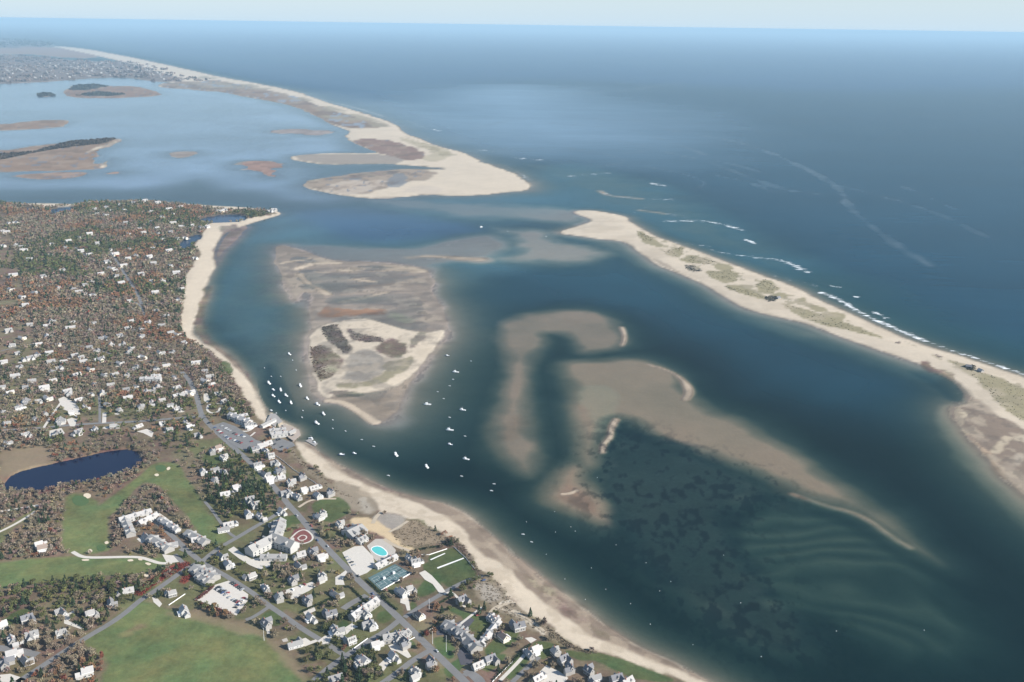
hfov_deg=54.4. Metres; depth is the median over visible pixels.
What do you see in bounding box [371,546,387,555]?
swimming pool
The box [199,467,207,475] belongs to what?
house
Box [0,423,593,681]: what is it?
woodland
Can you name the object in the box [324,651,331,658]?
oak tree
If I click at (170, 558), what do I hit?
driveway
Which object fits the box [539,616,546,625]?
oak tree
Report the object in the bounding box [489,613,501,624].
house
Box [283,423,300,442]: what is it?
fishing pier
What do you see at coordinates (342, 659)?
pine tree
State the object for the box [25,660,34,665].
oak tree
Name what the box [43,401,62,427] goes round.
driveway
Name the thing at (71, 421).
driveway
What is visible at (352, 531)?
beach house
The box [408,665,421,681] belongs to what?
house
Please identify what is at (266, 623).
house
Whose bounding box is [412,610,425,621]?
house
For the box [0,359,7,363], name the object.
house
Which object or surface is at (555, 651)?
house
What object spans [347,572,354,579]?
oak tree
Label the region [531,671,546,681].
house
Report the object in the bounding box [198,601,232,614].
hedge
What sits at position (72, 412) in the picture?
house
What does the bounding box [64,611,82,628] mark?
driveway
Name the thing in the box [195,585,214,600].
hedge
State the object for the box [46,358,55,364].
house
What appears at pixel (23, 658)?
house
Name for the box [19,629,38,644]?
house
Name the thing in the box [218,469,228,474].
house
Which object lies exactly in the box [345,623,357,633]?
driveway
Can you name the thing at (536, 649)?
house
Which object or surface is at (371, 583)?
hedge
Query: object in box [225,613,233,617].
oak tree
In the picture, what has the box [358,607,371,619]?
house
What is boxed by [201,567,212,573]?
house
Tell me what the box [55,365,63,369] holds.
house
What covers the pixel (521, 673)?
road
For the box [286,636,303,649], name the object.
house
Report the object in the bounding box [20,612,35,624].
house
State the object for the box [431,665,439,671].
oak tree
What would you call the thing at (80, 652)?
oak tree
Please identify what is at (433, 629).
oak tree
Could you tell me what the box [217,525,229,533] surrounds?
house
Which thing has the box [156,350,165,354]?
house
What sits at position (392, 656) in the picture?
house
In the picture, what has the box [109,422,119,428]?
house
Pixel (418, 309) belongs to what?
ground
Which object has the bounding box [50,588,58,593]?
oak tree
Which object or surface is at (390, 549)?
terrace
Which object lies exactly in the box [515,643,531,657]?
hedge
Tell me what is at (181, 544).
road
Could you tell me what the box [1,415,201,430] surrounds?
road
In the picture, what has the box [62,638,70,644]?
oak tree
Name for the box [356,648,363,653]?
oak tree
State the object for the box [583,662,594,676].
house
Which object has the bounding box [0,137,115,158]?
distant woods
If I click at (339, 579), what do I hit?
driveway
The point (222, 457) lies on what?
house
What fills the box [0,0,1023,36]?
sky
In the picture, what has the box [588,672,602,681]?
house
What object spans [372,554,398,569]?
cabana row
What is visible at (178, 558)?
road
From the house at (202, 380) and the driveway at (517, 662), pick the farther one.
the house at (202, 380)
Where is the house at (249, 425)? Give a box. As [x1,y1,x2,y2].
[244,421,257,429]
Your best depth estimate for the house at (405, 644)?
995.51 m
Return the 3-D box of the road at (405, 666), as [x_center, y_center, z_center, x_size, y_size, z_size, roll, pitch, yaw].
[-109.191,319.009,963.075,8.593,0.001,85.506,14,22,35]
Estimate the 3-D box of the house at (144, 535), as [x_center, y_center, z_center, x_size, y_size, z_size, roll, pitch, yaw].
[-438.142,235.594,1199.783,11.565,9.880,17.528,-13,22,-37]
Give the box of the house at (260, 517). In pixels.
[255,511,267,522]
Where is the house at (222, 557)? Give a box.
[216,551,228,560]
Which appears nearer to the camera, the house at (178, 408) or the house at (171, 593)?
the house at (171, 593)
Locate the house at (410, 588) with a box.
[405,583,417,593]
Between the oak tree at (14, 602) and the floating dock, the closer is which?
the oak tree at (14, 602)
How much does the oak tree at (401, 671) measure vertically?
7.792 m
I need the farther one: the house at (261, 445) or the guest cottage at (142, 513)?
the house at (261, 445)
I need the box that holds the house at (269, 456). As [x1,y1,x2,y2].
[265,451,274,459]
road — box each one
[0,645,40,656]
[1,343,109,353]
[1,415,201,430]
[15,563,194,681]
[98,394,100,423]
[110,252,142,303]
[153,520,167,530]
[164,530,344,655]
[173,554,190,567]
[179,547,202,561]
[180,371,469,681]
[202,505,291,561]
[204,501,236,537]
[245,606,270,620]
[312,619,400,679]
[340,594,368,609]
[380,649,430,681]
[402,574,483,617]
[463,669,480,681]
[463,671,484,681]
[510,656,540,681]
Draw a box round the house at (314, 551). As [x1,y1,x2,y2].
[307,546,318,557]
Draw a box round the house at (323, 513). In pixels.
[319,509,326,517]
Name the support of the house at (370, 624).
on the ground
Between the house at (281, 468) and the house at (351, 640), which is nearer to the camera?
the house at (351, 640)
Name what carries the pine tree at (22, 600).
on the ground
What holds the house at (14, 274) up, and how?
on the ground
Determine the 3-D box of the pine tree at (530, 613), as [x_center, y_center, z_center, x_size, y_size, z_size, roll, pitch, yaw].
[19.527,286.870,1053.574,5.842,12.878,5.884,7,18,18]
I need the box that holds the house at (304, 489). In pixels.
[300,486,309,493]
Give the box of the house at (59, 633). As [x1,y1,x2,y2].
[55,628,68,638]
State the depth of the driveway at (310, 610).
1059.76 m
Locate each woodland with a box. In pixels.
[0,197,270,322]
[0,304,254,453]
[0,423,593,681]
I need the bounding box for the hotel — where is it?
[244,517,299,560]
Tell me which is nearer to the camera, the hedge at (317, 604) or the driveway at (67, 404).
the hedge at (317, 604)
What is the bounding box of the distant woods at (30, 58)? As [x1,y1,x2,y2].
[0,54,210,82]
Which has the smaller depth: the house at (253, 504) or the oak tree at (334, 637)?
the oak tree at (334, 637)
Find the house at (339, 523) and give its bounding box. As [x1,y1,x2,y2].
[335,519,344,529]
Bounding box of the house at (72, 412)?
[68,409,77,414]
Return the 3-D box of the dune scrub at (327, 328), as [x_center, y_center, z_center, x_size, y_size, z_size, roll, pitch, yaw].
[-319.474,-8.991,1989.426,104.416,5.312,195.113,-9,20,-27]
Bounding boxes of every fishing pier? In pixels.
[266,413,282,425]
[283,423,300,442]
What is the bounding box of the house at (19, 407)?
[14,404,26,410]
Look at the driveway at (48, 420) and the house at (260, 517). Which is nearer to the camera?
the house at (260, 517)
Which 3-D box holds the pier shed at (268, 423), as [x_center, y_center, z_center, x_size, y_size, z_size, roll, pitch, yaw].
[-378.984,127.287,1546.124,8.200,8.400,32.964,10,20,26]
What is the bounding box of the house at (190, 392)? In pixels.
[182,389,193,395]
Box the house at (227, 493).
[219,490,234,498]
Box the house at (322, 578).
[317,571,326,583]
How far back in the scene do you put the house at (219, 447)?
1447.22 m
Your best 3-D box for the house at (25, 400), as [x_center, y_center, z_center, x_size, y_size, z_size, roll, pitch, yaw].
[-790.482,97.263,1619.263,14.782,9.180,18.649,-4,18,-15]
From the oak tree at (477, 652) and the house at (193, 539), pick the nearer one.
the oak tree at (477, 652)
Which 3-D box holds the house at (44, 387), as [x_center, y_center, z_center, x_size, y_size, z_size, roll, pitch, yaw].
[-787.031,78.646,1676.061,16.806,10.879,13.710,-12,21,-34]
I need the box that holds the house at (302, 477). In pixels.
[298,471,306,481]
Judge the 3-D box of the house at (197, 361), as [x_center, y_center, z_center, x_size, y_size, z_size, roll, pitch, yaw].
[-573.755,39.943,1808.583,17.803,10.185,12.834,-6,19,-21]
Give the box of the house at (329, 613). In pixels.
[321,608,337,619]
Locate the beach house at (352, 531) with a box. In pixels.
[341,523,368,544]
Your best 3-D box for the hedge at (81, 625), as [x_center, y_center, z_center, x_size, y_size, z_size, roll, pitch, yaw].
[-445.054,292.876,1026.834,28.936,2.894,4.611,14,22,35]
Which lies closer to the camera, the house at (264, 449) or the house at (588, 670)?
the house at (588, 670)
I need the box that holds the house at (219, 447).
[214,444,224,452]
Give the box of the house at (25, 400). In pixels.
[21,397,30,404]
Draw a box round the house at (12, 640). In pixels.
[6,633,18,648]
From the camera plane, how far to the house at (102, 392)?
1653.34 m
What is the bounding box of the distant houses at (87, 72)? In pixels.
[2,60,197,80]
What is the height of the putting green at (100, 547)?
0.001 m
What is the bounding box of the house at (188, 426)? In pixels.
[185,424,195,430]
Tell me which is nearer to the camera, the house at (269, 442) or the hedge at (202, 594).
the hedge at (202, 594)
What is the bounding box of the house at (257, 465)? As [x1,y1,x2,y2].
[253,460,264,469]
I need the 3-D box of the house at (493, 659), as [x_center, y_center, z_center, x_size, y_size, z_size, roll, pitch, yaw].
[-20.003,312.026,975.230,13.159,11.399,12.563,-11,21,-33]
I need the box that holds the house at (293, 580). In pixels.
[287,574,299,586]
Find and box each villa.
[139,373,161,382]
[227,412,252,424]
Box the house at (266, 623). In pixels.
[260,616,272,630]
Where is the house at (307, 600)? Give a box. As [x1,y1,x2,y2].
[301,594,312,606]
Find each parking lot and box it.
[195,581,247,614]
[210,422,262,452]
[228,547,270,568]
[271,437,294,450]
[342,546,374,575]
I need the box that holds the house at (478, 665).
[470,658,485,671]
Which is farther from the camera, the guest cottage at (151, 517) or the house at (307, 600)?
the guest cottage at (151, 517)
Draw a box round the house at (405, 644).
[400,636,411,650]
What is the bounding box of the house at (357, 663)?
[353,659,362,670]
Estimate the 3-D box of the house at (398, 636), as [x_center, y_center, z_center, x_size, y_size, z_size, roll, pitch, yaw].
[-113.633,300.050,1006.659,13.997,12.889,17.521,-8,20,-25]
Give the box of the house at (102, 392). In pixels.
[100,389,106,396]
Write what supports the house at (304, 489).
on the ground
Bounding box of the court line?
[437,558,463,567]
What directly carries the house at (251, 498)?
on the ground
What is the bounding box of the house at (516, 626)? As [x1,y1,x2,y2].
[508,619,525,632]
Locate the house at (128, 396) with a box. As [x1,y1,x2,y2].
[123,394,132,400]
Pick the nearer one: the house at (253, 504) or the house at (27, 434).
the house at (253, 504)
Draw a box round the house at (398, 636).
[393,629,405,644]
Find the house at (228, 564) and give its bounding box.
[223,559,234,569]
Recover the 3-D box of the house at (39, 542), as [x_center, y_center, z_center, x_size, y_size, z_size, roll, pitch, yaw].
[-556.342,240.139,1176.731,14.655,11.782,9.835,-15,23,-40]
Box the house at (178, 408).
[172,406,182,411]
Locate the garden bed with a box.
[292,529,311,542]
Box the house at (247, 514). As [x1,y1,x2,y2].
[243,509,253,518]
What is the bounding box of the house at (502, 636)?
[493,630,510,643]
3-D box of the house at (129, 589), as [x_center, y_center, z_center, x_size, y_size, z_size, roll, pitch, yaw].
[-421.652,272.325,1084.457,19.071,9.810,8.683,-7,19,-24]
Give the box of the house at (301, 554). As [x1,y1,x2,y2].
[292,550,306,560]
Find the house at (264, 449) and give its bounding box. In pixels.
[261,447,269,453]
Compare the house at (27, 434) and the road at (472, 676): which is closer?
the road at (472, 676)
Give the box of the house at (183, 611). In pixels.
[177,604,190,618]
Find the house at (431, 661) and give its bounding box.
[425,655,436,670]
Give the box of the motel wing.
[479,613,501,646]
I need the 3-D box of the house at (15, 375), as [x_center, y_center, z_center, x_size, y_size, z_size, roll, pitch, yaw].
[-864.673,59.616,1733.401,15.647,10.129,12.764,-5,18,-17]
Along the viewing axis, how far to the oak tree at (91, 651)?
975.79 m
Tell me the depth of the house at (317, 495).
1306.07 m
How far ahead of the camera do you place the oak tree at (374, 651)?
986.25 m
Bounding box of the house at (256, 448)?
[248,445,259,452]
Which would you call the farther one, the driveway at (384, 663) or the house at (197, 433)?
the house at (197, 433)
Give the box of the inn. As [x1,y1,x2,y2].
[439,619,482,653]
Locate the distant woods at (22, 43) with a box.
[0,38,54,46]
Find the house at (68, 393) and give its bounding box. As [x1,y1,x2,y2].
[64,389,72,396]
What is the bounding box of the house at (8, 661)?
[0,655,14,671]
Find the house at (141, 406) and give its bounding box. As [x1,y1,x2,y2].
[137,404,144,409]
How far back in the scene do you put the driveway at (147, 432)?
1510.68 m
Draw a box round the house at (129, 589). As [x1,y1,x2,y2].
[115,586,133,597]
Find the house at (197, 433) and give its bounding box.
[193,432,202,438]
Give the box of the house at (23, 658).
[20,654,34,666]
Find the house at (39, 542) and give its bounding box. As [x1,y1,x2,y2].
[33,539,47,549]
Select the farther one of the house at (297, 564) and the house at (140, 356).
the house at (140, 356)
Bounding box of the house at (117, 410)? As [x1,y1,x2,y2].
[115,407,122,412]
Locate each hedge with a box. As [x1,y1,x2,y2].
[73,619,87,630]
[134,561,190,595]
[180,574,192,581]
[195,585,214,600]
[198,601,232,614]
[299,596,332,613]
[350,587,366,602]
[366,579,379,591]
[380,596,397,609]
[414,543,447,550]
[421,614,447,635]
[434,594,454,607]
[492,655,517,679]
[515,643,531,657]
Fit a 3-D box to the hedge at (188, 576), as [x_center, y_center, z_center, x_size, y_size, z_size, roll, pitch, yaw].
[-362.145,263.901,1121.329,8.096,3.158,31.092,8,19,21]
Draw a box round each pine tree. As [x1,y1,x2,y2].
[1,630,5,640]
[20,596,26,604]
[21,578,26,586]
[50,621,56,630]
[70,596,76,605]
[324,667,330,677]
[339,652,344,663]
[342,663,347,674]
[371,654,377,662]
[528,607,532,616]
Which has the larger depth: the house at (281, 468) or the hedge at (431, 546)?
the house at (281, 468)
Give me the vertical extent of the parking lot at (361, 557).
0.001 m
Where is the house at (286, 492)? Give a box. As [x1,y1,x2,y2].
[280,488,292,497]
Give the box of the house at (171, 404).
[167,402,176,407]
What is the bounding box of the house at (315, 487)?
[309,484,322,491]
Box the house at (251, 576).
[242,572,257,581]
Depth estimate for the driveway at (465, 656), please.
985.56 m
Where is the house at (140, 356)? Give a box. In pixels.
[137,354,146,359]
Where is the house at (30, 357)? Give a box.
[26,355,34,360]
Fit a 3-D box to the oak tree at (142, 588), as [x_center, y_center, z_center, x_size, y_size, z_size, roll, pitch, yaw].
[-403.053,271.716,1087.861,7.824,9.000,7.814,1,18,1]
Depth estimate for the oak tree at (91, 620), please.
1024.91 m
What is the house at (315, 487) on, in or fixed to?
on the ground
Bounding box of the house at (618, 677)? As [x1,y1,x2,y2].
[609,672,624,681]
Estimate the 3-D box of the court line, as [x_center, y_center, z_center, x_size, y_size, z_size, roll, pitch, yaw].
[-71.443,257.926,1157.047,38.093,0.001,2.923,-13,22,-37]
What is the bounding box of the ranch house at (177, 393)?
[172,389,195,397]
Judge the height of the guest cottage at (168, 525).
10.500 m
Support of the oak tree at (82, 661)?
on the ground
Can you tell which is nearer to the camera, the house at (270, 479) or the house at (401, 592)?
the house at (401, 592)
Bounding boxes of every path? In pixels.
[290,529,313,543]
[298,498,335,506]
[371,511,382,523]
[382,538,409,551]
[388,521,408,531]
[488,601,515,612]
[500,608,546,632]
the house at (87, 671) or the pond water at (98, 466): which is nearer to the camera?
the house at (87, 671)
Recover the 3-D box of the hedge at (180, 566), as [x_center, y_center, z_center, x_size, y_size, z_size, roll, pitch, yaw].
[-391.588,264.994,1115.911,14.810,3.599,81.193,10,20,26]
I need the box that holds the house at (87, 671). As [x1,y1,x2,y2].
[75,665,93,680]
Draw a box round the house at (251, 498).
[241,495,254,505]
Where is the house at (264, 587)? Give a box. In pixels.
[259,583,270,591]
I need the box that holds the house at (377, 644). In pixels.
[370,639,384,650]
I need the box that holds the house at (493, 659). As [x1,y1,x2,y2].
[482,652,500,665]
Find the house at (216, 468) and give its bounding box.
[210,466,219,472]
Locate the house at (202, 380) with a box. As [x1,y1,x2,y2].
[200,378,210,382]
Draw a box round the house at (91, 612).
[84,607,99,619]
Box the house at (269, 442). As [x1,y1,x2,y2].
[263,440,272,445]
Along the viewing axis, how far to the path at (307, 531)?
1214.43 m
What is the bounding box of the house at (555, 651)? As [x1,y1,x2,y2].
[549,645,560,657]
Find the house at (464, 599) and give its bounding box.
[455,593,470,605]
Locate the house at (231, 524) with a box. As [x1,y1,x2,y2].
[222,520,238,527]
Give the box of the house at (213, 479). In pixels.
[210,476,218,483]
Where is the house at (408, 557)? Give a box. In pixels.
[405,553,412,562]
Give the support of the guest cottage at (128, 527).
on the ground
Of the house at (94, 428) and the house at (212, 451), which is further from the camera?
the house at (94, 428)
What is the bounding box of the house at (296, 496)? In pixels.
[290,492,302,500]
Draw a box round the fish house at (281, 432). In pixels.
[269,426,287,438]
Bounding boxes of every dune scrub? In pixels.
[203,345,484,578]
[310,343,401,380]
[322,324,382,351]
[394,520,596,653]
[637,231,880,336]
[685,265,975,369]
[965,369,1023,417]
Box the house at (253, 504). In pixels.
[250,500,259,509]
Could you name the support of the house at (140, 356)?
on the ground
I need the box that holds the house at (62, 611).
[53,607,67,616]
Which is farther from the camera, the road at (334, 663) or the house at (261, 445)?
the house at (261, 445)
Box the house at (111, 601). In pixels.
[107,597,117,608]
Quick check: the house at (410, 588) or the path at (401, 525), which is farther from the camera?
the path at (401, 525)
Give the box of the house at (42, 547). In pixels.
[36,542,52,553]
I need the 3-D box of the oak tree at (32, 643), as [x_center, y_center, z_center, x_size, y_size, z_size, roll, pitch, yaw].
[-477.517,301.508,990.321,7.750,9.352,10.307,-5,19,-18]
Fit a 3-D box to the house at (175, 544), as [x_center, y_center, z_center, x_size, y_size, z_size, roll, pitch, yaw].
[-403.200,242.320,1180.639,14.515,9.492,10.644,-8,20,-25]
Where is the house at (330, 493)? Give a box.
[326,487,334,497]
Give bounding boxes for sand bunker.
[83,493,90,497]
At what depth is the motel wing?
1023.76 m
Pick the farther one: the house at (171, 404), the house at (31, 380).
the house at (31, 380)
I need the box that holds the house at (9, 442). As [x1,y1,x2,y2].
[2,440,12,446]
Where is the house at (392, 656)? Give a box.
[387,650,400,663]
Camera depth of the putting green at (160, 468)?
1389.81 m
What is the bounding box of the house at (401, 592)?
[393,586,409,598]
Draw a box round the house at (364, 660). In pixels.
[354,654,371,666]
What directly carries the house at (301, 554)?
on the ground
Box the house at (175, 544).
[170,540,177,547]
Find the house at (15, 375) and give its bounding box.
[10,373,20,378]
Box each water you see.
[0,22,1023,681]
[5,449,141,491]
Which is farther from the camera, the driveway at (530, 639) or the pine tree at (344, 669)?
the driveway at (530, 639)
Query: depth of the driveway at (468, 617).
1052.97 m
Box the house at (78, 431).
[70,428,83,436]
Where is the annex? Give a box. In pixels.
[188,564,220,586]
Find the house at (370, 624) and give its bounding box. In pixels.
[361,617,377,631]
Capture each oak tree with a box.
[9,598,17,604]
[17,634,24,641]
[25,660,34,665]
[27,619,34,625]
[28,640,35,645]
[33,643,40,649]
[39,610,46,616]
[46,642,53,648]
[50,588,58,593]
[57,652,66,659]
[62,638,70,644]
[66,656,75,664]
[74,640,81,647]
[77,648,86,655]
[79,657,85,666]
[86,617,94,625]
[89,648,95,654]
[130,573,138,580]
[139,585,146,590]
[201,600,208,608]
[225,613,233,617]
[280,617,288,622]
[303,654,309,661]
[305,646,311,652]
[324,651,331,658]
[332,635,339,641]
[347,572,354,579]
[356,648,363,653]
[371,647,377,654]
[374,664,381,670]
[397,668,404,675]
[430,627,436,632]
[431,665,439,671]
[458,583,464,590]
[473,651,481,658]
[505,656,511,663]
[531,659,539,667]
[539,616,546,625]
[546,632,556,639]
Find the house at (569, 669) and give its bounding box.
[563,661,575,676]
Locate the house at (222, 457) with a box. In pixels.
[219,453,228,461]
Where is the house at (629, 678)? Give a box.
[622,675,634,681]
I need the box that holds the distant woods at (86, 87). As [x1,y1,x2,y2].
[37,83,124,96]
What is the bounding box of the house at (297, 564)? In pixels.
[293,561,306,569]
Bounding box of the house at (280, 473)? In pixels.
[273,466,282,474]
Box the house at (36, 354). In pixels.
[33,351,40,357]
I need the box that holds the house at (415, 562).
[410,556,424,567]
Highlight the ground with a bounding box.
[0,39,1023,681]
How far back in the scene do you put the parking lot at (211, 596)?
1080.81 m
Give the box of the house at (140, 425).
[132,423,143,429]
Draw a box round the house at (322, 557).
[315,552,328,561]
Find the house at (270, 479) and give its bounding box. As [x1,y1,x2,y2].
[264,474,277,483]
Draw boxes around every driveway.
[0,504,37,511]
[0,511,34,531]
[0,674,23,681]
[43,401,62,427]
[49,428,63,436]
[58,397,79,416]
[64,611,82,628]
[67,418,76,425]
[71,551,171,563]
[102,412,106,422]
[137,429,153,436]
[152,597,161,606]
[162,554,178,562]
[203,393,209,402]
[206,405,220,412]
[278,582,315,598]
[303,607,315,614]
[303,638,316,645]
[318,635,330,643]
[335,570,346,584]
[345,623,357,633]
[379,659,388,669]
[388,644,410,657]
[400,597,409,609]
[420,571,444,592]
[436,618,473,634]
[457,647,473,664]
[460,607,481,623]
[499,654,525,680]
[525,637,536,642]
[537,665,567,681]
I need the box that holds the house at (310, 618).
[304,612,317,623]
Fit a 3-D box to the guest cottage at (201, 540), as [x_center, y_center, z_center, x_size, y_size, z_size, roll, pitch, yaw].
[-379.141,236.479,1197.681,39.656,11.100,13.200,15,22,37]
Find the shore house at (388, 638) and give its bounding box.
[382,628,411,644]
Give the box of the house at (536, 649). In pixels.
[529,643,542,655]
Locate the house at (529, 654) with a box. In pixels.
[522,648,534,660]
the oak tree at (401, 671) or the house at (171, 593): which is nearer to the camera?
the oak tree at (401, 671)
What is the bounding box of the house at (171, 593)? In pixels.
[164,589,176,597]
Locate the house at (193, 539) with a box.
[191,535,197,544]
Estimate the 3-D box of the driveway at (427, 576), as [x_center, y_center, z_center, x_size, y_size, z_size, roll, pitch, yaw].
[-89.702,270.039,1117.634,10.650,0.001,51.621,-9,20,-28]
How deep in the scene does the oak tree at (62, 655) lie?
971.39 m
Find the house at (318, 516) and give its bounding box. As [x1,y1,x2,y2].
[312,512,324,521]
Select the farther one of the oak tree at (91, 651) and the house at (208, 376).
the house at (208, 376)
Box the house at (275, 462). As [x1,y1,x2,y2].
[270,458,280,466]
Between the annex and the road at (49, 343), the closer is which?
the annex
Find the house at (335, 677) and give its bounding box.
[327,672,343,681]
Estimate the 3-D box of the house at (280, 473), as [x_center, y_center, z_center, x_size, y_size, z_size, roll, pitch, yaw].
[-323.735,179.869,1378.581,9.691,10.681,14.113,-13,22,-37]
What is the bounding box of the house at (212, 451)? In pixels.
[209,448,215,455]
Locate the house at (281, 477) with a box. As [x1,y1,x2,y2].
[274,474,285,481]
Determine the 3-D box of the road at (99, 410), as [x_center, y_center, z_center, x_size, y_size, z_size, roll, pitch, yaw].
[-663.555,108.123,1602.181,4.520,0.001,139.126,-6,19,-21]
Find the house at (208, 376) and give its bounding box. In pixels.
[206,374,213,378]
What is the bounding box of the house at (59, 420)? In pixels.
[54,416,65,425]
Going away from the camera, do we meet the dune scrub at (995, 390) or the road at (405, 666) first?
the road at (405, 666)
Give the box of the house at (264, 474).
[260,470,270,476]
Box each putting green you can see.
[72,496,88,505]
[97,544,105,550]
[156,465,165,471]
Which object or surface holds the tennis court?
on the ground
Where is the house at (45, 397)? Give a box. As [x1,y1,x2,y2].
[43,395,53,401]
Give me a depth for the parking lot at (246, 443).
1500.12 m
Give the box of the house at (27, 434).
[20,431,32,437]
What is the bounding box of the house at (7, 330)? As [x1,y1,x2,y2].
[4,327,13,332]
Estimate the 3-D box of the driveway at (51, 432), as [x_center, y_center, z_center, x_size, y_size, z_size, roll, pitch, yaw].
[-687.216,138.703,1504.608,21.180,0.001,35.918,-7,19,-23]
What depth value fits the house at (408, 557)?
1157.51 m
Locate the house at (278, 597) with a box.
[273,591,284,603]
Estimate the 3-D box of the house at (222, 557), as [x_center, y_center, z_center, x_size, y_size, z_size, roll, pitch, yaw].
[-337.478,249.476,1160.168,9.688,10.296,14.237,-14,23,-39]
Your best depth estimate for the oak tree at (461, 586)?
1098.34 m
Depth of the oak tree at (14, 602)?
1056.99 m
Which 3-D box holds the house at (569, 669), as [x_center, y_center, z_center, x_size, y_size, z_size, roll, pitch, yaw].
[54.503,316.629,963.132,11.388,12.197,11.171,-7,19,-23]
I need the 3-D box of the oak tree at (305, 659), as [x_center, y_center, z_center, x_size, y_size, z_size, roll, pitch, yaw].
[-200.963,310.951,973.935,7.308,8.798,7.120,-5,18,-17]
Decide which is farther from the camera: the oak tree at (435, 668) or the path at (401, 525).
the path at (401, 525)
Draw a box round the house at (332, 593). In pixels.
[329,589,344,598]
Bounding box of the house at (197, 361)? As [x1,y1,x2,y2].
[191,360,200,365]
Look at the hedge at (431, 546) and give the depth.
1189.32 m
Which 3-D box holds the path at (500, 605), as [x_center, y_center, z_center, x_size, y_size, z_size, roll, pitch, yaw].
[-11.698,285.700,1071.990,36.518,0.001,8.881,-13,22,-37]
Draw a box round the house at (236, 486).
[231,483,241,491]
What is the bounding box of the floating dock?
[305,439,317,445]
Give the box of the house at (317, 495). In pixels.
[312,491,323,499]
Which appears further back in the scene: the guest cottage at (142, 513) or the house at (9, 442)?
the house at (9, 442)
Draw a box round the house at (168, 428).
[164,426,173,431]
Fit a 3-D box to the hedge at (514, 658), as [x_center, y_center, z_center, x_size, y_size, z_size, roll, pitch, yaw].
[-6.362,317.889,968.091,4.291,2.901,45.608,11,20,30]
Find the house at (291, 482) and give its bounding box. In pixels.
[286,478,296,487]
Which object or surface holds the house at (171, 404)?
on the ground
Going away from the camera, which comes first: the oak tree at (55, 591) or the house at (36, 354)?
the oak tree at (55, 591)
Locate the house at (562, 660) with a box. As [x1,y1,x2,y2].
[557,652,572,666]
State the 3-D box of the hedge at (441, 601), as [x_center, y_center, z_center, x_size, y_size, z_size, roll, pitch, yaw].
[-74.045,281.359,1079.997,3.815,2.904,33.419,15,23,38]
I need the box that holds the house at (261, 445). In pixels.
[257,443,267,450]
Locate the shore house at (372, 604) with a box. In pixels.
[347,596,379,621]
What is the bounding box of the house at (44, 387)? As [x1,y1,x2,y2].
[38,384,49,390]
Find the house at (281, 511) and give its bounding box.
[276,507,287,515]
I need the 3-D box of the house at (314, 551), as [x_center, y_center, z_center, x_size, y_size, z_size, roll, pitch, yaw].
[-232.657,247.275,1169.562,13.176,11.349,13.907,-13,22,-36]
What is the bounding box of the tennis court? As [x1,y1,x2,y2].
[368,563,411,590]
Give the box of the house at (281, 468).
[276,464,285,474]
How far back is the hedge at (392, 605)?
1073.16 m
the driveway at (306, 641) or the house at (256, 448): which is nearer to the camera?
the driveway at (306, 641)
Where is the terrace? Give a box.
[367,539,395,560]
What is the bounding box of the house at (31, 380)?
[27,378,35,384]
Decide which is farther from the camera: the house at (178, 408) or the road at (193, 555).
the house at (178, 408)
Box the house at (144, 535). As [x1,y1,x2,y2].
[141,532,148,541]
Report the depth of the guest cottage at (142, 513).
1245.50 m
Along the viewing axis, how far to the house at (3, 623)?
1018.61 m
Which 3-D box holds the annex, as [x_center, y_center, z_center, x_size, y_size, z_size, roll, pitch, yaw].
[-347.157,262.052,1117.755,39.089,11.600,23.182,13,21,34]
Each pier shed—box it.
[259,418,276,427]
[288,428,295,435]
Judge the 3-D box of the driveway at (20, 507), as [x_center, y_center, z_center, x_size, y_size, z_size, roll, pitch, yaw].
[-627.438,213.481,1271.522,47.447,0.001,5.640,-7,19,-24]
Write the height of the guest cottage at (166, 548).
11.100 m
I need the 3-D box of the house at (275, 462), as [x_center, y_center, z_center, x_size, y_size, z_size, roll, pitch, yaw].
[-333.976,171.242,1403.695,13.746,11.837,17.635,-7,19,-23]
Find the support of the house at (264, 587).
on the ground
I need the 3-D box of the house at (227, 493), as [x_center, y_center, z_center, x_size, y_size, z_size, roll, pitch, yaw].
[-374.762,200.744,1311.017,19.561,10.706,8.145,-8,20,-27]
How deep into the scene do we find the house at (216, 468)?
1379.17 m
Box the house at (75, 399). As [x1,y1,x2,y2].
[73,397,85,402]
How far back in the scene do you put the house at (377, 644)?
995.30 m
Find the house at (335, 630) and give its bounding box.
[328,624,345,639]
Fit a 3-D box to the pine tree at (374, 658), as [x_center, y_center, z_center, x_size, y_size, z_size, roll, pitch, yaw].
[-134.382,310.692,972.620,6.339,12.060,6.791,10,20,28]
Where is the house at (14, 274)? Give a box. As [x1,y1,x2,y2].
[8,273,17,277]
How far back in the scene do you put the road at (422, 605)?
1085.11 m
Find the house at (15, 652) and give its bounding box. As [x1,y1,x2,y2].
[5,647,23,659]
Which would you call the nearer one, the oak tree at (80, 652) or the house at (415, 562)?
the oak tree at (80, 652)
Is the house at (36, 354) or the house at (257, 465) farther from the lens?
the house at (36, 354)
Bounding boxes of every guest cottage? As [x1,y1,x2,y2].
[117,508,151,524]
[120,518,135,537]
[137,512,158,526]
[145,534,174,553]
[157,516,181,533]
[183,529,210,546]
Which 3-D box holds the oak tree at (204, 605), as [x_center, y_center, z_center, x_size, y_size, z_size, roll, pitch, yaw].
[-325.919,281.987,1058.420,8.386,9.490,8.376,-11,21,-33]
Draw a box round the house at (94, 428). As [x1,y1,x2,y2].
[91,425,98,431]
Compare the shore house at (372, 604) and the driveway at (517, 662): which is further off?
the shore house at (372, 604)
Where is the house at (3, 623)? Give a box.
[0,619,7,629]
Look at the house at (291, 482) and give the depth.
1340.68 m
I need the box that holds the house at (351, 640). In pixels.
[342,635,356,645]

